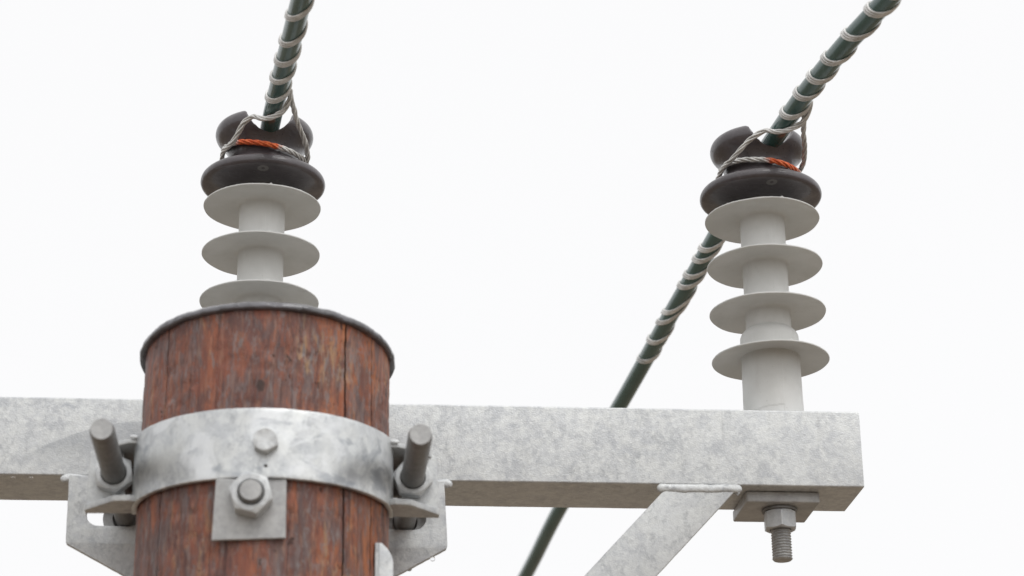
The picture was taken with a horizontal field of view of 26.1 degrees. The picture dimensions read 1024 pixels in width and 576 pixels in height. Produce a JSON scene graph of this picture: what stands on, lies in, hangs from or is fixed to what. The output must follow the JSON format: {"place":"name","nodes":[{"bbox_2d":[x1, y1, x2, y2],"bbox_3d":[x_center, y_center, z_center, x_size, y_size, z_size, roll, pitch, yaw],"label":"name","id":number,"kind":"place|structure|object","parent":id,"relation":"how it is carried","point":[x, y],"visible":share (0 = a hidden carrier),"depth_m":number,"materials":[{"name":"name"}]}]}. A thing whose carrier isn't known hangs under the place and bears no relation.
{"place":"outdoors","nodes":[
{"label":"outdoors","id":0,"kind":"place"},
{"bbox_2d":[0,0,1023,575],"label":"sky","id":1,"kind":"structure","parent":0,"point":[510,199],"materials":[{"name":"white"}]},
{"label":"ground","id":2,"kind":"structure","parent":0,"visible":0},
{"bbox_2d":[133,302,394,575],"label":"utility pole","id":3,"kind":"object","parent":2,"relation":"on","point":[296,356],"visible":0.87,"depth_m":2.42,"materials":[{"name":"red wood"}]},
{"bbox_2d":[211,472,286,540],"bbox_3d":[-0.289,0.279,2.453,0.078,0.070,0.294,1,-22,-5],"label":"through bolt","id":4,"kind":"object","parent":3,"relation":"attached to","point":[249,506],"visible":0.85,"depth_m":2.34,"materials":[{"name":"metal"}]},
{"bbox_2d":[85,408,439,517],"bbox_3d":[-0.276,0.192,2.462,0.397,0.100,0.214,1,-22,-5],"label":"pole clamp","id":5,"kind":"object","parent":3,"relation":"attached to","point":[292,445],"visible":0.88,"depth_m":2.40,"materials":[{"name":"metal"}]},
{"bbox_2d":[90,419,135,525],"bbox_3d":[-0.449,0.219,2.502,0.052,0.052,0.370,1,-22,-5],"label":"clamp rod","id":6,"kind":"object","parent":5,"relation":"attached to","point":[113,467],"visible":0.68,"depth_m":2.44,"materials":[{"name":"metal"}]},
{"bbox_2d":[389,424,432,529],"bbox_3d":[-0.116,0.226,2.533,0.052,0.052,0.370,1,-22,-5],"label":"clamp rod","id":7,"kind":"object","parent":5,"relation":"attached to","point":[412,477],"visible":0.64,"depth_m":2.47,"materials":[{"name":"metal"}]},
{"bbox_2d":[374,543,392,575],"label":"metal bracket","id":8,"kind":"object","parent":3,"relation":"attached to","point":[383,562],"visible":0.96,"depth_m":2.42,"materials":[{"name":"grey metal"}]},
{"bbox_2d":[0,397,863,575],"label":"crossarm","id":9,"kind":"object","parent":3,"relation":"attached to","point":[682,477],"visible":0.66,"depth_m":2.71,"materials":[{"name":"grey metal"}]},
{"bbox_2d":[199,111,324,307],"bbox_3d":[-0.321,0.055,2.789,0.161,0.580,0.161,1,-22,-5],"label":"insulator","id":10,"kind":"object","parent":9,"relation":"on","point":[262,199],"visible":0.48,"depth_m":2.82,"materials":[{"name":"white ceramic"}]},
{"bbox_2d":[260,0,311,131],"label":"power cable","id":11,"kind":"object","parent":10,"relation":"on","point":[292,31],"visible":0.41,"depth_m":2.67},
{"bbox_2d":[219,0,314,163],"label":"tie wire","id":12,"kind":"object","parent":11,"relation":"attached to","point":[289,102],"visible":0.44,"depth_m":2.78,"materials":[{"name":"metal"}]},
{"bbox_2d":[700,126,829,562],"bbox_3d":[0.332,0.070,2.849,0.161,0.580,0.161,1,-22,-5],"label":"insulator","id":13,"kind":"object","parent":9,"relation":"on","point":[761,213],"visible":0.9,"depth_m":2.86,"materials":[{"name":"white ceramic"}]},
{"bbox_2d":[518,0,900,575],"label":"power cable","id":14,"kind":"object","parent":13,"relation":"on","point":[840,48],"visible":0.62,"depth_m":3.17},
{"bbox_2d":[636,1,900,363],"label":"tie wire","id":15,"kind":"object","parent":14,"relation":"attached to","point":[811,79],"visible":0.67,"depth_m":2.88,"materials":[{"name":"metal"}]}
]}

